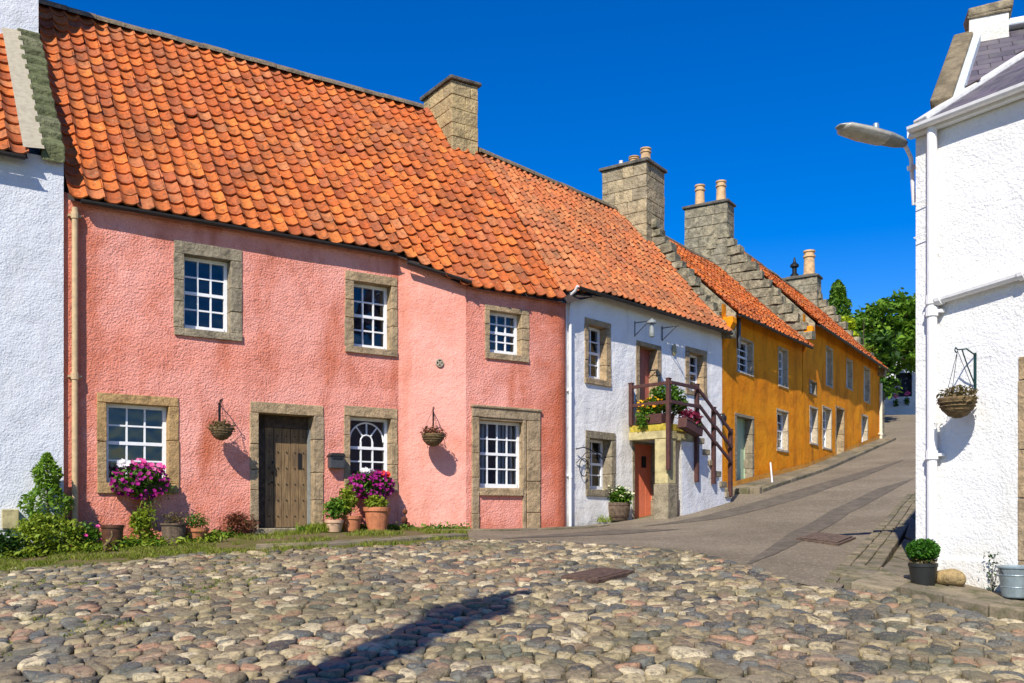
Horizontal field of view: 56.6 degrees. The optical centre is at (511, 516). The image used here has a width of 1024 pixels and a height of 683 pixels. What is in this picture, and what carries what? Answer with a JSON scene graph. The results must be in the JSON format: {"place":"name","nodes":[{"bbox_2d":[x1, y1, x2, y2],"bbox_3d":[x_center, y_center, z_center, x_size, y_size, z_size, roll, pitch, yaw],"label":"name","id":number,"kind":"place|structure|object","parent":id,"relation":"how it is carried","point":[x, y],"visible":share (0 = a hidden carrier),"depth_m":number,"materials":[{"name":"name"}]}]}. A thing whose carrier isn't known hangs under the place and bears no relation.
{"place":"outdoors","nodes":[
{"label":"outdoors","id":0,"kind":"place"},
{"bbox_2d":[48,0,1023,316],"label":"sky","id":1,"kind":"structure","parent":0,"point":[751,95],"materials":[{"name":"blue"}]},
{"bbox_2d":[467,415,915,587],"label":"road","id":2,"kind":"structure","parent":0,"point":[745,538],"depth_m":16.54,"materials":[{"name":"grey asphalt"}]},
{"bbox_2d":[501,529,674,538],"bbox_3d":[1.105,0.260,15.264,3.621,0.115,1.138,0,0,-42],"label":"road patch","id":3,"kind":"object","parent":2,"relation":"on","point":[613,531],"visible":1,"depth_m":15.43,"materials":[{"name":"grey asphalt"}]},
{"bbox_2d":[647,459,904,525],"bbox_3d":[7.208,-0.757,22.201,0.884,1.856,13.963,0,0,41],"label":"road patch","id":4,"kind":"object","parent":2,"relation":"on","point":[782,498],"visible":1,"depth_m":20.53,"materials":[{"name":"grey asphalt"}]},
{"bbox_2d":[725,437,895,493],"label":"kerb","id":5,"kind":"structure","parent":2,"relation":"on","point":[749,490],"depth_m":24.43,"materials":[{"name":"grey stone"}]},
{"bbox_2d":[796,532,855,545],"bbox_3d":[4.447,0.331,13.459,0.697,0.217,1.547,0,0,32],"label":"drain cover","id":6,"kind":"object","parent":2,"relation":"on","point":[828,538],"visible":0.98,"depth_m":13.25,"materials":[{"name":"metal"}]},
{"bbox_2d":[746,478,913,563],"bbox_3d":[5.678,-0.189,16.626,0.786,1.458,14.103,0,0,30],"label":"road patch","id":7,"kind":"object","parent":2,"relation":"on","point":[829,518],"visible":0.95,"depth_m":16.37,"materials":[{"name":"grey asphalt"}]},
{"bbox_2d":[735,438,889,486],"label":"pavement","id":8,"kind":"structure","parent":0,"point":[798,472],"depth_m":26.79,"materials":[{"name":"grey concrete"}]},
{"bbox_2d":[770,462,772,481],"bbox_3d":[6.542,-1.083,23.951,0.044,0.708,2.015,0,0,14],"label":"white pole","id":9,"kind":"object","parent":8,"relation":"on","point":[771,472],"visible":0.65,"depth_m":24.09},
{"bbox_2d":[635,515,998,619],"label":"ground","id":10,"kind":"structure","parent":0,"point":[798,583],"depth_m":13.95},
{"bbox_2d":[0,0,64,547],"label":"white gabled house","id":11,"kind":"structure","parent":10,"relation":"on","point":[32,154],"depth_m":13.00,"materials":[{"name":"stone"}]},
{"bbox_2d":[0,526,471,572],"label":"verge","id":12,"kind":"structure","parent":10,"relation":"on","point":[249,544],"depth_m":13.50,"materials":[{"name":"green plant"}]},
{"bbox_2d":[0,529,29,556],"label":"leafy shrub","id":13,"kind":"object","parent":12,"relation":"on","point":[9,543],"visible":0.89,"depth_m":12.19,"materials":[{"name":"green plant"}]},
{"bbox_2d":[6,512,87,554],"bbox_3d":[-6.130,0.218,12.535,0.989,0.584,0.626,0,0,-34],"label":"leafy shrub","id":14,"kind":"object","parent":12,"relation":"on","point":[43,526],"visible":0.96,"depth_m":12.43,"materials":[{"name":"green plant"}]},
{"bbox_2d":[10,452,86,545],"bbox_3d":[-6.255,-0.199,12.806,0.952,1.373,1.018,0,0,0],"label":"conifer shrub","id":15,"kind":"object","parent":12,"relation":"on","point":[39,472],"visible":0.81,"depth_m":12.72,"materials":[{"name":"green plant"}]},
{"bbox_2d":[66,520,101,546],"bbox_3d":[-5.816,0.267,12.939,0.514,0.445,0.422,0,0,-34],"label":"rose bush","id":16,"kind":"object","parent":12,"relation":"on","point":[93,533],"visible":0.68,"depth_m":12.93,"materials":[{"name":"green plant"}]},
{"bbox_2d":[103,531,113,551],"bbox_3d":[-5.416,0.343,12.740,0.133,0.316,0.050,0,0,-40],"label":"driftwood","id":17,"kind":"object","parent":12,"relation":"on","point":[108,542],"visible":0.88,"depth_m":12.73,"materials":[{"name":"brown wood"}]},
{"bbox_2d":[100,525,124,549],"bbox_3d":[-5.448,0.279,12.954,0.313,0.340,0.313,0,0,-40],"label":"clay pot","id":18,"kind":"object","parent":12,"relation":"on","point":[116,530],"visible":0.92,"depth_m":12.84,"materials":[{"name":"ceramic"}]},
{"bbox_2d":[0,527,227,558],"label":"taller weeds","id":19,"kind":"object","parent":12,"relation":"on","point":[119,545],"visible":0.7,"depth_m":12.76,"materials":[{"name":"green plant"}]},
{"bbox_2d":[111,539,141,547],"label":"leafy shrub","id":20,"kind":"object","parent":12,"relation":"on","point":[124,541],"visible":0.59,"depth_m":12.98,"materials":[{"name":"green plant"}]},
{"bbox_2d":[128,505,159,541],"bbox_3d":[-5.199,0.117,13.415,0.354,0.585,0.396,0,0,31],"label":"leafy shrub","id":21,"kind":"object","parent":12,"relation":"on","point":[140,523],"visible":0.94,"depth_m":13.36,"materials":[{"name":"green plant"}]},
{"bbox_2d":[160,512,187,544],"bbox_3d":[-4.777,0.155,13.428,0.378,0.464,0.378,0,0,-45],"label":"barrel pot","id":22,"kind":"object","parent":12,"relation":"on","point":[171,528],"visible":0.98,"depth_m":13.30,"materials":[{"name":"grey wood"}]},
{"bbox_2d":[183,512,209,539],"bbox_3d":[-4.532,0.139,13.671,0.360,0.441,0.460,0,0,24],"label":"terracotta bowl","id":23,"kind":"object","parent":12,"relation":"on","point":[191,530],"visible":0.93,"depth_m":13.56,"materials":[{"name":"ceramic"}]},
{"bbox_2d":[0,521,470,558],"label":"ground cover","id":24,"kind":"object","parent":12,"relation":"on","point":[389,526],"visible":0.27,"depth_m":14.18,"materials":[{"name":"green plant"}]},
{"bbox_2d":[219,511,258,534],"bbox_3d":[-4.111,0.099,14.337,0.622,0.403,0.429,0,0,-34],"label":"heather bush","id":25,"kind":"object","parent":12,"relation":"on","point":[236,519],"visible":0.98,"depth_m":14.29,"materials":[{"name":"brown plant"}]},
{"bbox_2d":[284,521,344,531],"bbox_3d":[-3.094,0.139,14.885,0.995,0.182,0.664,0,0,-21],"label":"weed clump","id":26,"kind":"object","parent":12,"relation":"on","point":[323,528],"visible":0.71,"depth_m":14.86,"materials":[{"name":"green plant"}]},
{"bbox_2d":[322,497,346,531],"bbox_3d":[-2.776,-0.043,14.896,0.384,0.553,0.336,0,0,-2],"label":"terracotta pot","id":27,"kind":"object","parent":12,"relation":"on","point":[334,507],"visible":1,"depth_m":14.83,"materials":[{"name":"ceramic"}]},
{"bbox_2d":[337,484,361,530],"bbox_3d":[-2.613,-0.152,15.167,0.451,0.753,0.335,0,0,21],"label":"terracotta pot","id":28,"kind":"object","parent":12,"relation":"on","point":[351,523],"visible":0.91,"depth_m":15.08,"materials":[{"name":"ceramic"}]},
{"bbox_2d":[362,495,390,530],"bbox_3d":[-2.205,-0.073,15.406,0.454,0.583,0.503,0,0,31],"label":"terracotta pot","id":29,"kind":"object","parent":12,"relation":"on","point":[377,511],"visible":0.99,"depth_m":15.28,"materials":[{"name":"ceramic"}]},
{"bbox_2d":[401,509,409,527],"bbox_3d":[-1.777,0.035,15.899,0.180,0.350,0.077,0,0,-34],"label":"dried ornament","id":30,"kind":"object","parent":12,"relation":"on","point":[404,519],"visible":0.98,"depth_m":15.87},
{"bbox_2d":[38,0,565,542],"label":"pink house","id":31,"kind":"structure","parent":10,"relation":"on","point":[302,274],"depth_m":15.61,"materials":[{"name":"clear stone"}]},
{"bbox_2d":[97,392,178,493],"bbox_3d":[-5.461,-1.052,13.853,1.139,1.430,0.260,0,0,-34],"label":"window","id":32,"kind":"structure","parent":31,"relation":"in","point":[168,406],"depth_m":13.86,"materials":[{"name":"beige stone"}]},
{"bbox_2d":[109,458,175,516],"bbox_3d":[-5.280,-0.382,13.590,0.930,0.931,0.402,0,0,-34],"label":"flower box","id":33,"kind":"object","parent":31,"relation":"attached to","point":[142,482],"visible":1,"depth_m":13.52,"materials":[{"name":"plant"}]},
{"bbox_2d":[173,240,241,341],"bbox_3d":[-4.640,-3.396,14.421,1.030,1.406,0.293,0,0,-34],"label":"window","id":34,"kind":"structure","parent":31,"relation":"in","point":[230,260],"depth_m":14.43,"materials":[{"name":"beige stone"}]},
{"bbox_2d":[207,398,235,440],"bbox_3d":[-4.352,-1.456,14.162,0.426,0.632,0.384,0,0,28],"label":"hanging basket","id":35,"kind":"object","parent":31,"relation":"attached to","point":[222,430],"visible":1,"depth_m":14.07,"materials":[{"name":"brown wicker"}]},
{"bbox_2d":[249,401,323,533],"bbox_3d":[-3.622,-0.636,15.118,1.225,2.314,0.491,0,0,-34],"label":"door","id":36,"kind":"structure","parent":31,"relation":"in","point":[286,447],"depth_m":15.25,"materials":[{"name":"brown wood"}]},
{"bbox_2d":[327,453,345,468],"bbox_3d":[-2.848,-0.912,15.404,0.286,0.245,0.150,0,0,-34],"label":"letter box","id":37,"kind":"object","parent":31,"relation":"attached to","point":[336,460],"visible":1,"depth_m":15.36,"materials":[{"name":"grey metal"}]},
{"bbox_2d":[346,467,394,499],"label":"flowers","id":38,"kind":"object","parent":31,"relation":"attached to","point":[365,481],"visible":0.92,"depth_m":15.49,"materials":[{"name":"plant"}]},
{"bbox_2d":[343,405,397,491],"bbox_3d":[-2.402,-1.126,15.911,0.987,1.408,0.272,0,0,-34],"label":"window","id":39,"kind":"structure","parent":31,"relation":"in","point":[387,416],"depth_m":15.99,"materials":[{"name":"beige glass"}]},
{"bbox_2d":[344,270,397,356],"bbox_3d":[-2.407,-3.376,15.926,0.970,1.344,0.301,0,0,-34],"label":"window","id":40,"kind":"structure","parent":31,"relation":"in","point":[386,285],"depth_m":15.95,"materials":[{"name":"beige stone"}]},
{"bbox_2d":[420,407,446,446],"bbox_3d":[-1.318,-1.521,15.982,0.432,0.676,0.520,0,0,34],"label":"hanging basket","id":41,"kind":"object","parent":31,"relation":"attached to","point":[433,437],"visible":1,"depth_m":15.87,"materials":[{"name":"brown wicker"}]},
{"bbox_2d":[477,417,526,493],"bbox_3d":[-0.252,-1.083,17.023,1.044,1.340,0.362,0,0,-34],"label":"window","id":42,"kind":"structure","parent":31,"relation":"in","point":[516,440],"depth_m":17.15,"materials":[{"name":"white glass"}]},
{"bbox_2d":[484,304,528,362],"bbox_3d":[-0.138,-3.263,17.039,0.957,0.947,0.261,0,0,-34],"label":"window","id":43,"kind":"structure","parent":31,"relation":"in","point":[520,318],"depth_m":17.10,"materials":[{"name":"beige glass"}]},
{"bbox_2d":[255,524,609,548],"bbox_3d":[-0.907,0.315,15.309,1.500,0.363,7.454,0,0,36],"label":"flagstone edging","id":44,"kind":"object","parent":10,"relation":"on","point":[384,539],"visible":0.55,"depth_m":13.56,"materials":[{"name":"grey stone"}]},
{"bbox_2d":[0,538,1023,682],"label":"cobbles","id":45,"kind":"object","parent":10,"relation":"on","point":[441,589],"visible":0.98,"depth_m":7.28,"materials":[{"name":"beige stone"}]},
{"bbox_2d":[0,551,284,655],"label":"grass tufts","id":46,"kind":"object","parent":45,"relation":"on","point":[125,622],"visible":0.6,"depth_m":9.29,"materials":[{"name":"green plant"}]},
{"bbox_2d":[561,567,634,583],"bbox_3d":[0.865,0.600,9.490,0.465,0.159,0.777,0,0,38],"label":"manhole cover","id":47,"kind":"object","parent":45,"relation":"on","point":[597,575],"visible":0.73,"depth_m":9.36,"materials":[{"name":"metal"}]},
{"bbox_2d":[597,514,612,521],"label":"weed clump","id":48,"kind":"object","parent":10,"relation":"on","point":[602,518],"visible":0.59,"depth_m":18.66,"materials":[{"name":"green plant"}]},
{"bbox_2d":[478,147,732,526],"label":"white cottage","id":49,"kind":"structure","parent":10,"relation":"on","point":[614,273],"depth_m":19.57,"materials":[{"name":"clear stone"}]},
{"bbox_2d":[576,447,602,476],"bbox_3d":[1.464,-1.057,18.197,0.576,0.568,0.243,0,0,-14],"label":"iron hook","id":50,"kind":"object","parent":49,"relation":"attached to","point":[585,459],"visible":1,"depth_m":18.11,"materials":[{"name":"black metal"}]},
{"bbox_2d":[584,317,611,386],"bbox_3d":[1.603,-3.219,18.700,0.282,1.272,0.883,0,0,41],"label":"window","id":51,"kind":"structure","parent":49,"relation":"in","point":[602,354],"depth_m":18.85,"materials":[{"name":"beige stone"}]},
{"bbox_2d":[585,430,615,496],"bbox_3d":[1.648,-1.040,18.791,0.330,1.282,1.011,0,0,41],"label":"window","id":52,"kind":"structure","parent":49,"relation":"in","point":[606,441],"depth_m":18.97,"materials":[{"name":"beige stone"}]},
{"bbox_2d":[632,441,654,519],"bbox_3d":[2.727,-0.580,19.979,0.221,1.995,0.996,0,0,41],"label":"door","id":53,"kind":"structure","parent":49,"relation":"in","point":[643,453],"depth_m":20.09,"materials":[{"name":"red paint"}]},
{"bbox_2d":[634,318,656,337],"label":"wall lantern","id":54,"kind":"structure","parent":49,"relation":"attached to","point":[651,321],"depth_m":19.30,"materials":[{"name":"grey metal"}]},
{"bbox_2d":[636,340,661,413],"bbox_3d":[2.785,-2.713,20.091,0.282,1.900,0.984,0,0,41],"label":"door","id":55,"kind":"structure","parent":49,"relation":"in","point":[648,356],"depth_m":20.26,"materials":[{"name":"red paint"}]},
{"bbox_2d":[662,325,678,340],"bbox_3d":[3.380,-3.935,20.266,0.420,0.320,0.024,0,0,41],"label":"wall bracket","id":56,"kind":"object","parent":49,"relation":"attached to","point":[669,333],"depth_m":20.32,"materials":[{"name":"grey metal"}]},
{"bbox_2d":[685,346,707,397],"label":"window","id":57,"kind":"structure","parent":49,"relation":"in","point":[699,357],"depth_m":21.73,"materials":[{"name":"beige stone"}]},
{"bbox_2d":[720,413,726,425],"bbox_3d":[4.892,-2.273,22.151,0.227,0.280,0.140,0,0,41],"label":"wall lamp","id":58,"kind":"object","parent":49,"relation":"attached to","point":[724,416],"visible":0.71,"depth_m":22.09,"materials":[{"name":"black metal"}]},
{"bbox_2d":[602,484,634,519],"bbox_3d":[2.101,-0.294,19.082,0.719,0.726,0.642,0,0,0],"label":"barrel planter","id":59,"kind":"object","parent":10,"relation":"on","point":[618,509],"visible":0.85,"depth_m":18.88,"materials":[{"name":"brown wood"}]},
{"bbox_2d":[628,377,732,518],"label":"external staircase","id":60,"kind":"structure","parent":10,"relation":"on","point":[687,476],"depth_m":19.36,"materials":[{"name":"yellow stone"}]},
{"bbox_2d":[635,397,665,430],"bbox_3d":[2.820,-2.082,19.182,0.696,0.700,0.452,0,0,18],"label":"window box","id":61,"kind":"object","parent":60,"relation":"on","point":[646,416],"visible":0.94,"depth_m":19.09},
{"bbox_2d":[648,384,689,423],"bbox_3d":[3.209,-2.296,19.426,0.921,0.866,0.751,0,0,-2],"label":"potted shrub","id":62,"kind":"object","parent":60,"relation":"on","point":[659,394],"visible":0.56,"depth_m":19.31,"materials":[{"name":"green plant"}]},
{"bbox_2d":[677,409,703,436],"bbox_3d":[3.615,-1.927,19.074,0.398,0.476,0.738,0,-13,41],"label":"window box","id":63,"kind":"object","parent":60,"relation":"hanging from","point":[690,425],"visible":1,"depth_m":18.95,"materials":[{"name":"wood"}]},
{"bbox_2d":[599,147,813,486],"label":"ochre house","id":64,"kind":"structure","parent":10,"relation":"on","point":[762,377],"depth_m":24.01,"materials":[{"name":"orange paint"}]},
{"bbox_2d":[735,413,753,480],"bbox_3d":[5.661,-1.665,23.650,0.293,1.748,1.289,0,0,35],"label":"door","id":65,"kind":"structure","parent":64,"relation":"in","point":[744,424],"depth_m":24.01,"materials":[{"name":"green paint"}]},
{"bbox_2d":[736,335,753,376],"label":"window","id":66,"kind":"structure","parent":64,"relation":"in","point":[748,346],"depth_m":24.02,"materials":[{"name":"beige stone"}]},
{"bbox_2d":[776,408,788,452],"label":"window","id":67,"kind":"structure","parent":64,"relation":"in","point":[783,439],"depth_m":26.20,"materials":[{"name":"white wood"}]},
{"bbox_2d":[778,346,788,388],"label":"window","id":68,"kind":"structure","parent":64,"relation":"in","point":[782,353],"depth_m":26.19,"materials":[{"name":"grey glass"}]},
{"bbox_2d":[682,180,890,467],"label":"ochre house","id":69,"kind":"structure","parent":10,"relation":"on","point":[842,372],"depth_m":29.08,"materials":[{"name":"orange paint"}]},
{"bbox_2d":[809,379,816,395],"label":"window","id":70,"kind":"structure","parent":69,"relation":"in","point":[812,385],"depth_m":28.41,"materials":[{"name":"beige glass"}]},
{"bbox_2d":[809,405,818,445],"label":"window","id":71,"kind":"structure","parent":69,"relation":"in","point":[813,411],"depth_m":28.57,"materials":[{"name":"white glass"}]},
{"bbox_2d":[814,405,831,450],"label":"window","id":72,"kind":"structure","parent":69,"relation":"in","point":[826,411],"depth_m":29.98,"materials":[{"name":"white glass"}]},
{"bbox_2d":[826,345,833,388],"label":"window","id":73,"kind":"structure","parent":69,"relation":"in","point":[829,351],"depth_m":30.11,"materials":[{"name":"grey glass"}]},
{"bbox_2d":[835,405,844,453],"bbox_3d":[10.551,-2.793,31.002,0.314,1.584,1.267,0,0,32],"label":"door","id":74,"kind":"structure","parent":69,"relation":"in","point":[840,412],"depth_m":31.42,"materials":[{"name":"beige paint"}]},
{"bbox_2d":[846,358,852,390],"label":"window","id":75,"kind":"structure","parent":69,"relation":"in","point":[849,363],"depth_m":32.42,"materials":[{"name":"grey glass"}]},
{"bbox_2d":[861,414,867,441],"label":"window","id":76,"kind":"structure","parent":69,"relation":"in","point":[864,418],"depth_m":34.45,"materials":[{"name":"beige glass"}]},
{"bbox_2d":[864,366,870,403],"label":"window","id":77,"kind":"structure","parent":69,"relation":"in","point":[866,370],"depth_m":34.74,"materials":[{"name":"grey glass"}]},
{"bbox_2d":[861,324,877,351],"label":"roof weed","id":78,"kind":"object","parent":69,"relation":"on","point":[868,348],"visible":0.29,"depth_m":36.09,"materials":[{"name":"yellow plant"}]},
{"bbox_2d":[827,279,858,327],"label":"conifer tree","id":79,"kind":"object","parent":10,"relation":"on","point":[839,301],"visible":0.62,"depth_m":46.66,"materials":[{"name":"green plant"}]},
{"bbox_2d":[841,315,859,336],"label":"lime shrub","id":80,"kind":"object","parent":10,"relation":"on","point":[851,321],"visible":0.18,"depth_m":44.25,"materials":[{"name":"green plant"}]},
{"bbox_2d":[857,326,904,399],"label":"broadleaf tree","id":81,"kind":"object","parent":10,"relation":"on","point":[885,346],"visible":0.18,"depth_m":44.51,"materials":[{"name":"green plant"}]},
{"bbox_2d":[882,391,884,437],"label":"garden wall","id":82,"kind":"structure","parent":10,"relation":"on","point":[883,415],"depth_m":36.28,"materials":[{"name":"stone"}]},
{"bbox_2d":[851,517,915,594],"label":"corner flagstones","id":83,"kind":"object","parent":10,"relation":"on","point":[882,581],"visible":0.66,"depth_m":9.64,"materials":[{"name":"grey stone"}]},
{"bbox_2d":[852,287,915,378],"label":"broadleaf tree","id":84,"kind":"object","parent":10,"relation":"on","point":[872,318],"visible":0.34,"depth_m":49.90,"materials":[{"name":"green plant"}]},
{"bbox_2d":[884,362,915,414],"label":"white house","id":85,"kind":"structure","parent":10,"relation":"on","point":[908,381],"depth_m":56.11,"materials":[{"name":"white paint"}]},
{"bbox_2d":[893,394,899,406],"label":"flower basket","id":86,"kind":"object","parent":85,"relation":"attached to","point":[895,402],"visible":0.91,"depth_m":55.74,"materials":[{"name":"green plant"}]},
{"bbox_2d":[904,391,909,405],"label":"flower basket","id":87,"kind":"object","parent":85,"relation":"attached to","point":[907,401],"visible":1,"depth_m":55.62,"materials":[{"name":"green plant"}]},
{"bbox_2d":[825,493,1023,621],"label":"kerb","id":88,"kind":"structure","parent":10,"relation":"on","point":[875,550],"depth_m":10.79,"materials":[{"name":"grey stone"}]},
{"bbox_2d":[906,0,1023,591],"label":"white corner house","id":89,"kind":"structure","parent":10,"relation":"on","point":[966,131],"depth_m":9.52,"materials":[{"name":"white paint"}]},
{"bbox_2d":[835,122,915,204],"bbox_3d":[3.899,-3.746,9.973,1.197,0.768,0.268,0,0,-20],"label":"street lamp","id":90,"kind":"object","parent":89,"relation":"attached to","point":[875,135],"visible":0.98,"depth_m":9.90,"materials":[{"name":"metal"}]},
{"bbox_2d":[914,198,926,238],"bbox_3d":[4.305,-3.281,9.983,0.181,1.231,0.420,0,0,13],"label":"bracket","id":91,"kind":"object","parent":89,"relation":"attached to","point":[916,205],"visible":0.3,"depth_m":9.90,"materials":[{"name":"white metal"}]},
{"bbox_2d":[936,347,978,417],"bbox_3d":[4.371,-1.318,9.309,0.396,0.698,0.415,0,0,17],"label":"hanging basket","id":92,"kind":"object","parent":89,"relation":"attached to","point":[960,403],"visible":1,"depth_m":9.24,"materials":[{"name":"brown wicker"}]},
{"bbox_2d":[1018,356,1023,564],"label":"door frame","id":93,"kind":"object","parent":89,"relation":"in","point":[1021,359],"depth_m":9.05,"materials":[{"name":"beige stone"}]},
{"bbox_2d":[837,565,1023,607],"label":"pavement","id":94,"kind":"structure","parent":0,"point":[978,594],"depth_m":9.04,"materials":[{"name":"grey stone"}]},
{"bbox_2d":[905,538,940,585],"bbox_3d":[4.050,0.447,9.356,0.340,0.480,0.344,0,0,0],"label":"potted box ball","id":95,"kind":"object","parent":94,"relation":"on","point":[923,554],"visible":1,"depth_m":9.27,"materials":[{"name":"green plant"}]},
{"bbox_2d":[935,569,965,586],"bbox_3d":[4.334,0.610,9.419,0.220,0.199,0.356,0,0,-33],"label":"boulder","id":96,"kind":"object","parent":94,"relation":"on","point":[951,577],"visible":0.69,"depth_m":9.33,"materials":[{"name":"beige stone"}]},
{"bbox_2d":[979,551,1000,590],"bbox_3d":[4.668,0.542,9.208,0.153,0.424,0.249,0,0,-33],"label":"wall weed","id":97,"kind":"object","parent":94,"relation":"on","point":[992,581],"depth_m":9.23,"materials":[{"name":"green plant"}]},
{"bbox_2d":[996,565,1023,597],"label":"metal bucket","id":98,"kind":"object","parent":94,"relation":"on","point":[1011,579],"visible":1,"depth_m":8.78,"materials":[{"name":"metal"}]}
]}

